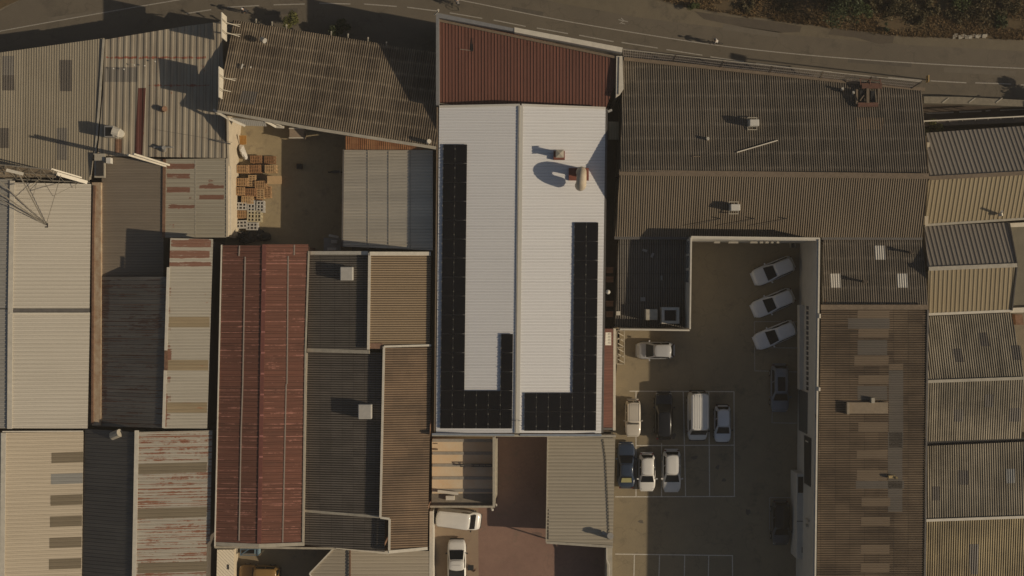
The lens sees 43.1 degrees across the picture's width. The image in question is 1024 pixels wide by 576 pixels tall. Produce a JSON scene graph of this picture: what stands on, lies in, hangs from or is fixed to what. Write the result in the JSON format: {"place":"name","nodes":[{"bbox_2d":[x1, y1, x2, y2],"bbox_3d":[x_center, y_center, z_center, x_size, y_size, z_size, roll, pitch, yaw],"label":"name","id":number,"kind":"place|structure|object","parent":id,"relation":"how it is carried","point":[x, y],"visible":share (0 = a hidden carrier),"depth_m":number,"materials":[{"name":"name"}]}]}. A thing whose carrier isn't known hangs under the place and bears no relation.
{"place":"outdoors","nodes":[
{"label":"outdoors","id":0,"kind":"place"},
{"bbox_2d":[0,38,104,181],"bbox_3d":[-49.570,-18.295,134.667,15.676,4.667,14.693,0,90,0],"label":"warehouse","id":1,"kind":"structure","parent":0,"point":[50,105],"depth_m":132.65,"materials":[{"name":"metal"}]},
{"bbox_2d":[0,0,1023,99],"bbox_3d":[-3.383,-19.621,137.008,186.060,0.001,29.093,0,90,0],"label":"road","id":2,"kind":"structure","parent":0,"point":[401,24],"depth_m":137.01,"materials":[{"name":"asphalt"}]},
{"bbox_2d":[48,7,120,21],"bbox_3d":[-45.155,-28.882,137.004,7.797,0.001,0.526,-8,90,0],"label":"road patch","id":3,"kind":"object","parent":2,"relation":"on","point":[73,15],"visible":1,"depth_m":137.00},
{"bbox_2d":[264,8,297,14],"bbox_3d":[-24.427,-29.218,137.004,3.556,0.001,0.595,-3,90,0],"label":"road patch","id":4,"kind":"object","parent":2,"relation":"on","point":[275,11],"visible":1,"depth_m":137.00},
{"bbox_2d":[281,10,298,28],"bbox_3d":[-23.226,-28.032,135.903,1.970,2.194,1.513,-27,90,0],"label":"bush","id":5,"kind":"object","parent":2,"relation":"on","point":[291,19],"visible":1,"depth_m":135.21,"materials":[{"name":"green plant"}]},
{"bbox_2d":[328,18,351,36],"bbox_3d":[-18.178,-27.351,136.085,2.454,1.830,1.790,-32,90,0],"label":"bush","id":6,"kind":"object","parent":2,"relation":"on","point":[337,30],"visible":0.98,"depth_m":136.03,"materials":[{"name":"green plant"}]},
{"bbox_2d":[0,0,1023,84],"bbox_3d":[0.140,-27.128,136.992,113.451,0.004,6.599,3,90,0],"label":"road marking","id":7,"kind":"object","parent":2,"relation":"on","point":[622,20],"visible":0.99,"depth_m":136.99,"materials":[{"name":"white paint"}]},
{"bbox_2d":[511,6,543,15],"bbox_3d":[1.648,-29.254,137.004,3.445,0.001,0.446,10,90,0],"label":"road patch","id":8,"kind":"object","parent":2,"relation":"on","point":[534,12],"visible":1,"depth_m":137.00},
{"bbox_2d":[722,24,779,37],"bbox_3d":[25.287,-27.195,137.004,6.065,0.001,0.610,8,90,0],"label":"road patch","id":9,"kind":"object","parent":2,"relation":"on","point":[750,30],"visible":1,"depth_m":137.00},
{"bbox_2d":[848,58,911,66],"bbox_3d":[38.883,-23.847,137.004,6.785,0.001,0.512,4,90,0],"label":"road patch","id":10,"kind":"object","parent":2,"relation":"on","point":[880,63],"visible":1,"depth_m":137.00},
{"bbox_2d":[0,0,1023,545],"bbox_3d":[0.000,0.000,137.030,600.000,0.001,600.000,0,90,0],"label":"ground","id":11,"kind":"structure","parent":0,"point":[434,308],"depth_m":137.03,"materials":[{"name":"concrete"}]},
{"bbox_2d":[0,0,17,8],"bbox_3d":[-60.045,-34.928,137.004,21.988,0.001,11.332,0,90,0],"label":"verge","id":12,"kind":"structure","parent":11,"relation":"on","point":[3,3],"depth_m":137.00,"materials":[{"name":"soil"}]},
{"bbox_2d":[0,428,84,575],"bbox_3d":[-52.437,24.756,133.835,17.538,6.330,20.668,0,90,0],"label":"cream shed","id":13,"kind":"structure","parent":11,"relation":"on","point":[41,496],"depth_m":131.49,"materials":[{"name":"metal"}]},
{"bbox_2d":[0,179,91,428],"bbox_3d":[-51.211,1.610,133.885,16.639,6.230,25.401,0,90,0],"label":"white shed","id":14,"kind":"structure","parent":11,"relation":"on","point":[45,368],"depth_m":131.42,"materials":[{"name":"metal"}]},
{"bbox_2d":[0,164,89,227],"bbox_3d":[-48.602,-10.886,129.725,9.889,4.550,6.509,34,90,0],"label":"rooftop truss","id":15,"kind":"object","parent":14,"relation":"on","point":[14,171],"visible":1,"depth_m":129.78,"materials":[{"name":"metal"}]},
{"bbox_2d":[91,154,112,425],"bbox_3d":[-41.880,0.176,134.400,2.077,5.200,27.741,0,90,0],"label":"box gutter","id":16,"kind":"object","parent":11,"relation":"on","point":[101,161],"visible":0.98,"depth_m":132.30,"materials":[{"name":"metal"}]},
{"bbox_2d":[82,426,216,575],"bbox_3d":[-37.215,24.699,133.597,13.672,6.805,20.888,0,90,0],"label":"rusty gabled shed","id":17,"kind":"structure","parent":11,"relation":"on","point":[149,502],"depth_m":131.01,"materials":[{"name":"metal"}]},
{"bbox_2d":[100,238,224,427],"bbox_3d":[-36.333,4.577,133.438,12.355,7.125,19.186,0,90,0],"label":"rusty gabled shed","id":18,"kind":"structure","parent":11,"relation":"on","point":[160,344],"depth_m":130.67,"materials":[{"name":"metal"}]},
{"bbox_2d":[98,22,231,158],"bbox_3d":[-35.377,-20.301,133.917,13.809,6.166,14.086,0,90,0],"label":"warehouse","id":19,"kind":"structure","parent":11,"relation":"on","point":[160,98],"depth_m":132.57,"materials":[{"name":"metal"}]},
{"bbox_2d":[102,157,235,276],"bbox_3d":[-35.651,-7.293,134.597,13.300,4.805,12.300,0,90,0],"label":"brown shed","id":20,"kind":"structure","parent":11,"relation":"on","point":[149,210],"depth_m":132.39,"materials":[{"name":"metal"}]},
{"bbox_2d":[127,153,169,166],"bbox_3d":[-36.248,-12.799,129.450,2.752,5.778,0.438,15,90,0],"label":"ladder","id":21,"kind":"object","parent":20,"relation":"on","point":[154,161],"visible":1,"depth_m":129.25,"materials":[{"name":"metal"}]},
{"bbox_2d":[214,244,314,546],"bbox_3d":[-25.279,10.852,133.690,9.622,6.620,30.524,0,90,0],"label":"red hall","id":22,"kind":"structure","parent":11,"relation":"on","point":[261,415],"depth_m":130.76,"materials":[{"name":"metal"}]},
{"bbox_2d":[216,548,330,575],"bbox_3d":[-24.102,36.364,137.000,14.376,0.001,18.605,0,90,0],"label":"back yard","id":23,"kind":"structure","parent":11,"relation":"on","point":[297,562],"depth_m":137.00,"materials":[{"name":"concrete"}]},
{"bbox_2d":[217,548,237,575],"bbox_3d":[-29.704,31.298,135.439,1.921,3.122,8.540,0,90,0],"label":"outbuilding","id":24,"kind":"structure","parent":23,"relation":"on","point":[227,561],"depth_m":133.96,"materials":[{"name":"metal"}]},
{"bbox_2d":[240,548,260,555],"bbox_3d":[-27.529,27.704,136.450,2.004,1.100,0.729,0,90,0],"label":"forklift cage","id":25,"kind":"object","parent":23,"relation":"on","point":[251,551],"visible":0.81,"depth_m":136.00,"materials":[{"name":"blue metal"}]},
{"bbox_2d":[239,563,281,575],"bbox_3d":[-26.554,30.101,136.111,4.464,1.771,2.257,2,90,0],"label":"parked pickup","id":26,"kind":"object","parent":23,"relation":"on","point":[247,569],"visible":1,"depth_m":135.90,"materials":[{"name":"paint"}]},
{"bbox_2d":[309,546,428,575],"bbox_3d":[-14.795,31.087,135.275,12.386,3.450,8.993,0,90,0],"label":"shed","id":27,"kind":"structure","parent":23,"relation":"on","point":[343,562],"depth_m":133.87,"materials":[{"name":"metal"}]},
{"bbox_2d":[214,543,335,549],"bbox_3d":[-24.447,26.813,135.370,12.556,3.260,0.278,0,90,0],"label":"yard wall","id":28,"kind":"structure","parent":11,"relation":"on","point":[304,547],"depth_m":133.74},
{"bbox_2d":[225,122,351,250],"bbox_3d":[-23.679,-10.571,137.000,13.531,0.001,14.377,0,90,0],"label":"pallet yard","id":29,"kind":"structure","parent":11,"relation":"on","point":[304,205],"depth_m":137.00,"materials":[{"name":"concrete"}]},
{"bbox_2d":[229,166,238,235],"bbox_3d":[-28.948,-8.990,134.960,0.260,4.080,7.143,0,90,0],"label":"cream wall","id":30,"kind":"structure","parent":29,"relation":"on","point":[233,204],"depth_m":134.25,"materials":[{"name":"paint"}]},
{"bbox_2d":[239,145,248,159],"bbox_3d":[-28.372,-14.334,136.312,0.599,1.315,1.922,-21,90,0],"label":"tarpaulin","id":31,"kind":"object","parent":29,"relation":"on","point":[242,150],"visible":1,"depth_m":136.24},
{"bbox_2d":[213,109,283,167],"bbox_3d":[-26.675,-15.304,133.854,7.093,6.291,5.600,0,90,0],"label":"wall","id":32,"kind":"structure","parent":29,"relation":"on","point":[234,125],"depth_m":132.40,"materials":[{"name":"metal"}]},
{"bbox_2d":[235,229,270,244],"bbox_3d":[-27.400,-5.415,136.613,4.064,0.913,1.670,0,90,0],"label":"scrap heap","id":33,"kind":"object","parent":29,"relation":"on","point":[246,237],"visible":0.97,"depth_m":136.29,"materials":[{"name":"plastic"}]},
{"bbox_2d":[267,176,281,183],"bbox_3d":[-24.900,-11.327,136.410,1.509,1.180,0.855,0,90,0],"label":"cardboard sheet","id":34,"kind":"object","parent":29,"relation":"on","point":[274,179],"visible":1,"depth_m":135.82,"materials":[{"name":"beige cardboard"}]},
{"bbox_2d":[289,128,305,139],"bbox_3d":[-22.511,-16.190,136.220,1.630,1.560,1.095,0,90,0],"label":"beige crate","id":35,"kind":"object","parent":29,"relation":"on","point":[297,133],"visible":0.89,"depth_m":135.50,"materials":[{"name":"metal"}]},
{"bbox_2d":[324,234,341,250],"bbox_3d":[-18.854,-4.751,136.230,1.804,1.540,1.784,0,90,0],"label":"machine crate","id":36,"kind":"object","parent":29,"relation":"on","point":[333,244],"visible":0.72,"depth_m":135.90,"materials":[{"name":"metal"}]},
{"bbox_2d":[217,19,438,151],"bbox_3d":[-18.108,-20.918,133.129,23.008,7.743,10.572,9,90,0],"label":"fibre cement hall","id":37,"kind":"structure","parent":11,"relation":"on","point":[341,86],"depth_m":131.58,"materials":[{"name":"concrete"}]},
{"bbox_2d":[218,66,235,98],"bbox_3d":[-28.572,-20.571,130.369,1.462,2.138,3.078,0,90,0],"label":"billboard","id":38,"kind":"object","parent":37,"relation":"attached to","point":[221,78],"visible":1,"depth_m":130.19,"materials":[{"name":"metal"}]},
{"bbox_2d":[221,12,240,41],"bbox_3d":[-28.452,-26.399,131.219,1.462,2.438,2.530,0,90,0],"label":"billboard","id":39,"kind":"object","parent":37,"relation":"attached to","point":[224,23],"visible":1,"depth_m":131.10,"materials":[{"name":"metal"}]},
{"bbox_2d":[304,343,432,553],"bbox_3d":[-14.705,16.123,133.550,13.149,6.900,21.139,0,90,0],"label":"twin slope shed","id":40,"kind":"structure","parent":11,"relation":"on","point":[368,422],"depth_m":131.05,"materials":[{"name":"metal"}]},
{"bbox_2d":[308,251,432,349],"bbox_3d":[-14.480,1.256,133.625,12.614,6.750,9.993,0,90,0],"label":"twin slope shed","id":41,"kind":"structure","parent":11,"relation":"on","point":[360,300],"depth_m":130.93,"materials":[{"name":"metal"}]},
{"bbox_2d":[342,136,433,249],"bbox_3d":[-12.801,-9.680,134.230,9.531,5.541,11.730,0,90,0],"label":"lean to shed","id":42,"kind":"object","parent":11,"relation":"on","point":[388,195],"visible":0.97,"depth_m":132.52,"materials":[{"name":"metal"}]},
{"bbox_2d":[428,432,609,575],"bbox_3d":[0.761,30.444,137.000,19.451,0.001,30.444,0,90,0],"label":"brick yard","id":43,"kind":"structure","parent":11,"relation":"on","point":[509,544],"depth_m":137.00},
{"bbox_2d":[430,508,478,575],"bbox_3d":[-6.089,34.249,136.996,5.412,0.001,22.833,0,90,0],"label":"yard apron","id":44,"kind":"object","parent":43,"relation":"on","point":[443,535],"visible":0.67,"depth_m":137.00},
{"bbox_2d":[429,508,434,575],"bbox_3d":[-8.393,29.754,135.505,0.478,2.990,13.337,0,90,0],"label":"boundary wall","id":45,"kind":"structure","parent":44,"relation":"on","point":[432,546],"depth_m":134.09,"materials":[{"name":"concrete"}]},
{"bbox_2d":[446,538,467,575],"bbox_3d":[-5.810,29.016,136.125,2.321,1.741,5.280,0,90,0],"label":"car","id":46,"kind":"object","parent":44,"relation":"on","point":[456,556],"visible":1,"depth_m":135.93,"materials":[{"name":"white paint"}]},
{"bbox_2d":[435,508,481,531],"bbox_3d":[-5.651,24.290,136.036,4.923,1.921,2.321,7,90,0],"label":"parked van","id":47,"kind":"object","parent":44,"relation":"on","point":[470,520],"visible":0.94,"depth_m":135.10,"materials":[{"name":"white paint"}]},
{"bbox_2d":[430,436,497,510],"bbox_3d":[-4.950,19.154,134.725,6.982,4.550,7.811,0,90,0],"label":"flat roof annex","id":48,"kind":"object","parent":43,"relation":"on","point":[464,471],"visible":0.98,"depth_m":134.00,"materials":[{"name":"metal"}]},
{"bbox_2d":[546,437,614,547],"bbox_3d":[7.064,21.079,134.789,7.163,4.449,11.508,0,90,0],"label":"metal canopy","id":49,"kind":"object","parent":43,"relation":"on","point":[580,493],"visible":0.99,"depth_m":133.85,"materials":[{"name":"metal"}]},
{"bbox_2d":[605,548,611,575],"bbox_3d":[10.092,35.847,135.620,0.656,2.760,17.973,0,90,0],"label":"boundary wall","id":50,"kind":"structure","parent":43,"relation":"on","point":[608,561],"depth_m":134.50,"materials":[{"name":"concrete"}]},
{"bbox_2d":[434,9,623,110],"bbox_3d":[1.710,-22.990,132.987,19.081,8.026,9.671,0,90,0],"label":"roof","id":51,"kind":"structure","parent":11,"relation":"on","point":[479,63],"depth_m":131.03,"materials":[{"name":"metal"}]},
{"bbox_2d":[601,96,619,433],"bbox_3d":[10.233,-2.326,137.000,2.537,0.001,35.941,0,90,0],"label":"service alley","id":52,"kind":"structure","parent":11,"relation":"on","point":[611,241],"depth_m":137.00,"materials":[{"name":"concrete"}]},
{"bbox_2d":[603,329,612,429],"bbox_3d":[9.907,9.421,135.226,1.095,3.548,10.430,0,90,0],"label":"lean to","id":53,"kind":"object","parent":52,"relation":"on","point":[608,388],"visible":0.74,"depth_m":133.74,"materials":[{"name":"red paint"}]},
{"bbox_2d":[612,327,615,429],"bbox_3d":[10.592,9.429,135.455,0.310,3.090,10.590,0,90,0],"label":"garden wall","id":54,"kind":"structure","parent":52,"relation":"on","point":[614,378],"depth_m":133.91,"materials":[{"name":"concrete"}]},
{"bbox_2d":[614,239,685,327],"bbox_3d":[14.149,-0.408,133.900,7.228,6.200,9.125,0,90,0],"label":"roof wing","id":55,"kind":"structure","parent":11,"relation":"on","point":[650,278],"depth_m":132.13,"materials":[{"name":"metal"}]},
{"bbox_2d":[614,326,689,330],"bbox_3d":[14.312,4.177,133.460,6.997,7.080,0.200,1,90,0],"label":"court wall","id":56,"kind":"structure","parent":11,"relation":"on","point":[655,328],"depth_m":130.00,"materials":[{"name":"concrete"}]},
{"bbox_2d":[685,238,691,328],"bbox_3d":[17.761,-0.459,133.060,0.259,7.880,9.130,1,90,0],"label":"court wall","id":57,"kind":"structure","parent":11,"relation":"on","point":[688,283],"depth_m":129.88,"materials":[{"name":"paint"}]},
{"bbox_2d":[686,241,688,281],"bbox_3d":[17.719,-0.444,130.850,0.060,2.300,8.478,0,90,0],"label":"window","id":58,"kind":"structure","parent":57,"relation":"in","point":[687,243],"depth_m":130.62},
{"bbox_2d":[612,242,799,575],"bbox_3d":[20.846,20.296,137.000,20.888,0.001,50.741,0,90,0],"label":"parking lot","id":59,"kind":"structure","parent":11,"relation":"on","point":[714,348],"depth_m":137.00,"materials":[{"name":"asphalt"}]},
{"bbox_2d":[616,330,624,363],"bbox_3d":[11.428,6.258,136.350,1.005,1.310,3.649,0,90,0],"label":"metal rack","id":60,"kind":"object","parent":59,"relation":"on","point":[621,345],"visible":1,"depth_m":135.76,"materials":[{"name":"metal"}]},
{"bbox_2d":[616,442,636,487],"bbox_3d":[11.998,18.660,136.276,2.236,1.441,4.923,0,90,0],"label":"parked car","id":61,"kind":"object","parent":59,"relation":"on","point":[625,459],"visible":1,"depth_m":136.00,"materials":[{"name":"blue paint"}]},
{"bbox_2d":[623,399,642,436],"bbox_3d":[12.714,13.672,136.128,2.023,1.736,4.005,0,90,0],"label":"parked car","id":62,"kind":"object","parent":59,"relation":"on","point":[632,420],"visible":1,"depth_m":135.56,"materials":[{"name":"beige paint"}]},
{"bbox_2d":[637,452,657,490],"bbox_3d":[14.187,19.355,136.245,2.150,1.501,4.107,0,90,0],"label":"parked car","id":63,"kind":"object","parent":59,"relation":"on","point":[646,471],"visible":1,"depth_m":135.81,"materials":[{"name":"white paint"}]},
{"bbox_2d":[636,340,674,360],"bbox_3d":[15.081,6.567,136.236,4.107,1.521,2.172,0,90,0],"label":"parked car","id":64,"kind":"object","parent":59,"relation":"on","point":[649,350],"visible":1,"depth_m":135.79,"materials":[{"name":"silver metal"}]},
{"bbox_2d":[653,391,674,439],"bbox_3d":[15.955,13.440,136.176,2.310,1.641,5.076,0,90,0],"label":"parked car","id":65,"kind":"object","parent":59,"relation":"on","point":[663,407],"visible":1,"depth_m":135.66,"materials":[{"name":"black paint"}]},
{"bbox_2d":[661,449,682,491],"bbox_3d":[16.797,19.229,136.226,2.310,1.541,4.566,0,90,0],"label":"parked car","id":66,"kind":"object","parent":59,"relation":"on","point":[671,478],"visible":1,"depth_m":135.81,"materials":[{"name":"white paint"}]},
{"bbox_2d":[615,391,734,575],"bbox_3d":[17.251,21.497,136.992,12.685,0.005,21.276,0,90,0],"label":"parking marking","id":67,"kind":"object","parent":59,"relation":"on","point":[684,445],"visible":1,"depth_m":136.99,"materials":[{"name":"white paint"}]},
{"bbox_2d":[686,390,709,440],"bbox_3d":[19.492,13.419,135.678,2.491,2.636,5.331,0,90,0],"label":"parked van","id":68,"kind":"object","parent":59,"relation":"on","point":[697,402],"visible":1,"depth_m":134.40,"materials":[{"name":"white paint"}]},
{"bbox_2d":[713,404,732,442],"bbox_3d":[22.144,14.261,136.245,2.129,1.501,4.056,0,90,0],"label":"parked car","id":69,"kind":"object","parent":59,"relation":"on","point":[722,430],"visible":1,"depth_m":135.84,"materials":[{"name":"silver metal"}]},
{"bbox_2d":[689,236,819,242],"bbox_3d":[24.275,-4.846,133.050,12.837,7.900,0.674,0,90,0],"label":"court wall","id":70,"kind":"structure","parent":59,"relation":"on","point":[719,239],"depth_m":129.21,"materials":[{"name":"concrete"}]},
{"bbox_2d":[749,288,795,317],"bbox_3d":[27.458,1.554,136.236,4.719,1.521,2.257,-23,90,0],"label":"parked car","id":71,"kind":"object","parent":59,"relation":"on","point":[782,298],"visible":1,"depth_m":135.83,"materials":[{"name":"silver metal"}]},
{"bbox_2d":[750,256,795,285],"bbox_3d":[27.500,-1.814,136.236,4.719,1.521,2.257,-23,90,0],"label":"parked car","id":72,"kind":"object","parent":59,"relation":"on","point":[772,271],"visible":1,"depth_m":135.84,"materials":[{"name":"silver metal"}]},
{"bbox_2d":[752,320,796,349],"bbox_3d":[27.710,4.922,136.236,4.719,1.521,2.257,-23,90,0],"label":"parked car","id":73,"kind":"object","parent":59,"relation":"on","point":[774,335],"visible":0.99,"depth_m":135.82,"materials":[{"name":"silver metal"}]},
{"bbox_2d":[769,363,791,411],"bbox_3d":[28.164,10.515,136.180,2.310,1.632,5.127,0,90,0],"label":"parked car","id":74,"kind":"object","parent":59,"relation":"on","point":[779,397],"visible":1,"depth_m":135.66,"materials":[{"name":"grey paint"}]},
{"bbox_2d":[770,500,791,544],"bbox_3d":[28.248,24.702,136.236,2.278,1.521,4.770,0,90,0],"label":"parked car","id":75,"kind":"object","parent":59,"relation":"on","point":[780,531],"visible":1,"depth_m":135.73,"materials":[{"name":"grey paint"}]},
{"bbox_2d":[791,470,802,558],"bbox_3d":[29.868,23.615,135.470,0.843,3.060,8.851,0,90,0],"label":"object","id":76,"kind":"object","parent":59,"relation":"on","point":[796,514],"visible":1,"depth_m":134.14,"materials":[{"name":"metal"}]},
{"bbox_2d":[796,239,820,575],"bbox_3d":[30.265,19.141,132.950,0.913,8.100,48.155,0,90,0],"label":"court wall","id":77,"kind":"structure","parent":59,"relation":"on","point":[808,317],"depth_m":131.90,"materials":[{"name":"concrete"}]},
{"bbox_2d":[799,390,807,433],"bbox_3d":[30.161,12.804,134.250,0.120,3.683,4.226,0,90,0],"label":"roller door","id":78,"kind":"structure","parent":77,"relation":"in","point":[803,396],"depth_m":133.81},
{"bbox_2d":[806,306,808,390],"bbox_3d":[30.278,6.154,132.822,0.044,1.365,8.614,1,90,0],"label":"window","id":79,"kind":"structure","parent":77,"relation":"in","point":[807,307],"depth_m":132.74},
{"bbox_2d":[613,57,928,239],"bbox_3d":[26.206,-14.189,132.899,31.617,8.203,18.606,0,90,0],"label":"roof","id":80,"kind":"structure","parent":11,"relation":"on","point":[704,150],"depth_m":130.38,"materials":[{"name":"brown metal"}]},
{"bbox_2d":[623,48,922,88],"bbox_3d":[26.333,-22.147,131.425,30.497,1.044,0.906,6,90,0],"label":"fence","id":81,"kind":"object","parent":80,"relation":"attached to","point":[790,68],"visible":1,"depth_m":131.30,"materials":[{"name":"grey metal"}]},
{"bbox_2d":[841,78,881,106],"bbox_3d":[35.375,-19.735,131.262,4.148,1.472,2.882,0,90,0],"label":"roof machine","id":82,"kind":"object","parent":80,"relation":"on","point":[868,86],"visible":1,"depth_m":131.12,"materials":[{"name":"red metal"}]},
{"bbox_2d":[549,0,1023,50],"bbox_3d":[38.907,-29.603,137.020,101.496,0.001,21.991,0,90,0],"label":"road shoulder","id":83,"kind":"object","parent":11,"relation":"on","point":[660,10],"visible":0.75,"depth_m":137.02},
{"bbox_2d":[695,11,801,32],"bbox_3d":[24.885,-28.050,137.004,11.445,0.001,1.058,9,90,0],"label":"dirt patch","id":84,"kind":"object","parent":83,"relation":"on","point":[764,25],"visible":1,"depth_m":137.00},
{"bbox_2d":[829,29,893,43],"bbox_3d":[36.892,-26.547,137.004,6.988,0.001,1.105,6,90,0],"label":"dirt patch","id":85,"kind":"object","parent":83,"relation":"on","point":[877,38],"visible":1,"depth_m":137.00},
{"bbox_2d":[663,0,1023,40],"bbox_3d":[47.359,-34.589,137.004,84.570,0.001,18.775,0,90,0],"label":"verge","id":86,"kind":"structure","parent":11,"relation":"on","point":[898,23],"depth_m":137.00,"materials":[{"name":"plant"}]},
{"bbox_2d":[740,0,754,12],"bbox_3d":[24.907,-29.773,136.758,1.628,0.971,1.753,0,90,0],"label":"bush","id":87,"kind":"object","parent":86,"relation":"on","point":[745,5],"visible":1,"depth_m":136.60,"materials":[{"name":"green plant"}]},
{"bbox_2d":[823,0,865,28],"bbox_3d":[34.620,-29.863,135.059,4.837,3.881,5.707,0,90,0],"label":"bush","id":88,"kind":"object","parent":86,"relation":"on","point":[853,4],"visible":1,"depth_m":134.48,"materials":[{"name":"green plant"}]},
{"bbox_2d":[854,2,872,18],"bbox_3d":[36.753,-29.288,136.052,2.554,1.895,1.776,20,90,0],"label":"bush","id":89,"kind":"object","parent":86,"relation":"on","point":[869,12],"visible":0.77,"depth_m":135.62,"materials":[{"name":"green plant"}]},
{"bbox_2d":[868,0,884,14],"bbox_3d":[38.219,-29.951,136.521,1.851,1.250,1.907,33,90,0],"label":"bush","id":90,"kind":"object","parent":86,"relation":"on","point":[872,3],"visible":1,"depth_m":136.49,"materials":[{"name":"green plant"}]},
{"bbox_2d":[883,0,919,23],"bbox_3d":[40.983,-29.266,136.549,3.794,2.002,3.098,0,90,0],"label":"bush","id":91,"kind":"object","parent":86,"relation":"on","point":[892,8],"visible":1,"depth_m":136.35,"materials":[{"name":"green plant"}]},
{"bbox_2d":[913,9,928,24],"bbox_3d":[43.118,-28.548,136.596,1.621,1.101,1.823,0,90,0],"label":"bush","id":92,"kind":"object","parent":86,"relation":"on","point":[921,16],"visible":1,"depth_m":136.44,"materials":[{"name":"green plant"}]},
{"bbox_2d":[923,0,940,16],"bbox_3d":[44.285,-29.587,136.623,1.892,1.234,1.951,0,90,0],"label":"bush","id":93,"kind":"object","parent":86,"relation":"on","point":[935,10],"visible":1,"depth_m":136.47,"materials":[{"name":"green plant"}]},
{"bbox_2d":[945,4,966,24],"bbox_3d":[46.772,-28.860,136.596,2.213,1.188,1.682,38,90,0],"label":"bush","id":94,"kind":"object","parent":86,"relation":"on","point":[956,16],"visible":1,"depth_m":136.48,"materials":[{"name":"green plant"}]},
{"bbox_2d":[950,0,971,16],"bbox_3d":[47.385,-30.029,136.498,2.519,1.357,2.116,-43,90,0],"label":"bush","id":95,"kind":"object","parent":86,"relation":"on","point":[958,2],"visible":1,"depth_m":136.40,"materials":[{"name":"green plant"}]},
{"bbox_2d":[952,33,986,38],"bbox_3d":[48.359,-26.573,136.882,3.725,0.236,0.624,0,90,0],"label":"roadside stone","id":96,"kind":"object","parent":86,"relation":"on","point":[971,36],"visible":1,"depth_m":136.79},
{"bbox_2d":[960,0,998,28],"bbox_3d":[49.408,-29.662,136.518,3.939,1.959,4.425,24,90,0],"label":"bush","id":97,"kind":"object","parent":86,"relation":"on","point":[980,5],"visible":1,"depth_m":136.41,"materials":[{"name":"green plant"}]},
{"bbox_2d":[993,9,1008,28],"bbox_3d":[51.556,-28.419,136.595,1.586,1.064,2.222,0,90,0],"label":"bush","id":98,"kind":"object","parent":86,"relation":"on","point":[1004,22],"visible":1,"depth_m":136.49,"materials":[{"name":"green plant"}]},
{"bbox_2d":[997,0,1023,15],"bbox_3d":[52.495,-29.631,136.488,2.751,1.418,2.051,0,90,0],"label":"bush","id":99,"kind":"object","parent":86,"relation":"on","point":[1016,8],"visible":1,"depth_m":136.24,"materials":[{"name":"green plant"}]},
{"bbox_2d":[816,240,928,575],"bbox_3d":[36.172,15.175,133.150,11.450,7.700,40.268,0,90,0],"label":"hall","id":100,"kind":"structure","parent":11,"relation":"on","point":[873,349],"depth_m":129.91,"materials":[{"name":"brown metal"}]},
{"bbox_2d":[924,118,943,135],"bbox_3d":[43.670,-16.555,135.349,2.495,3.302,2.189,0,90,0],"label":"bush","id":101,"kind":"object","parent":11,"relation":"on","point":[938,127],"visible":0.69,"depth_m":134.40,"materials":[{"name":"green plant"}]},
{"bbox_2d":[922,222,1017,315],"bbox_3d":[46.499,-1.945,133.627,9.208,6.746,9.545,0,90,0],"label":"ribbed shed","id":102,"kind":"structure","parent":11,"relation":"on","point":[973,268],"depth_m":131.39,"materials":[{"name":"metal"}]},
{"bbox_2d":[922,96,1023,107],"bbox_3d":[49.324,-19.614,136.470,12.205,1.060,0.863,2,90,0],"label":"retaining wall","id":103,"kind":"structure","parent":11,"relation":"on","point":[971,101],"depth_m":136.00,"materials":[{"name":"concrete"}]},
{"bbox_2d":[923,126,1023,225],"bbox_3d":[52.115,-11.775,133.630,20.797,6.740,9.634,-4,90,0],"label":"ribbed shed","id":104,"kind":"structure","parent":11,"relation":"on","point":[976,175],"depth_m":131.42,"materials":[{"name":"beige metal"}]},
{"bbox_2d":[924,432,1023,445],"bbox_3d":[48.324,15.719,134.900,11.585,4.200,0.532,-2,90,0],"label":"valley gutter","id":105,"kind":"object","parent":11,"relation":"on","point":[937,443],"visible":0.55,"depth_m":132.80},
{"bbox_2d":[924,116,1023,127],"bbox_3d":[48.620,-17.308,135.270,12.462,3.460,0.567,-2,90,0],"label":"railing","id":106,"kind":"object","parent":11,"relation":"on","point":[982,122],"visible":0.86,"depth_m":134.60,"materials":[{"name":"metal"}]},
{"bbox_2d":[924,442,1023,575],"bbox_3d":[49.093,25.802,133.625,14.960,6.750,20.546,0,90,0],"label":"roof","id":107,"kind":"structure","parent":11,"relation":"on","point":[975,512],"depth_m":131.14,"materials":[{"name":"metal"}]},
{"bbox_2d":[925,313,1023,441],"bbox_3d":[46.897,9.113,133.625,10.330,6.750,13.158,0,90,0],"label":"roof","id":108,"kind":"structure","parent":11,"relation":"on","point":[975,381],"depth_m":131.36,"materials":[{"name":"metal"}]},
{"bbox_2d":[1004,222,1023,324],"bbox_3d":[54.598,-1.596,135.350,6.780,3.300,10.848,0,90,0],"label":"flat roof","id":109,"kind":"structure","parent":11,"relation":"on","point":[1017,229],"depth_m":134.20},
{"bbox_2d":[432,104,615,436],"bbox_3d":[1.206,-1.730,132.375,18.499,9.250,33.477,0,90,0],"label":"solar warehouse","id":110,"kind":"structure","parent":0,"point":[520,290],"depth_m":130.27,"materials":[{"name":"white paint"}]},
{"bbox_2d":[608,122,618,139],"bbox_3d":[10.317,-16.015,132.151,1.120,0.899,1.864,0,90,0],"label":"alley canopy","id":111,"kind":"object","parent":110,"relation":"attached to","point":[613,130],"visible":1,"depth_m":131.85,"materials":[{"name":"metal"}]},
{"bbox_2d":[923,105,1023,120],"bbox_3d":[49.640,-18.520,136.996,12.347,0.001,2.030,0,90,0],"label":"path","id":112,"kind":"structure","parent":0,"point":[984,113],"depth_m":137.00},
{"bbox_2d":[926,109,1023,113],"bbox_3d":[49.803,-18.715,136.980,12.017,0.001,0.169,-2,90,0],"label":"path edging","id":113,"kind":"object","parent":112,"relation":"on","point":[972,111],"visible":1,"depth_m":136.98,"materials":[{"name":"white paint"}]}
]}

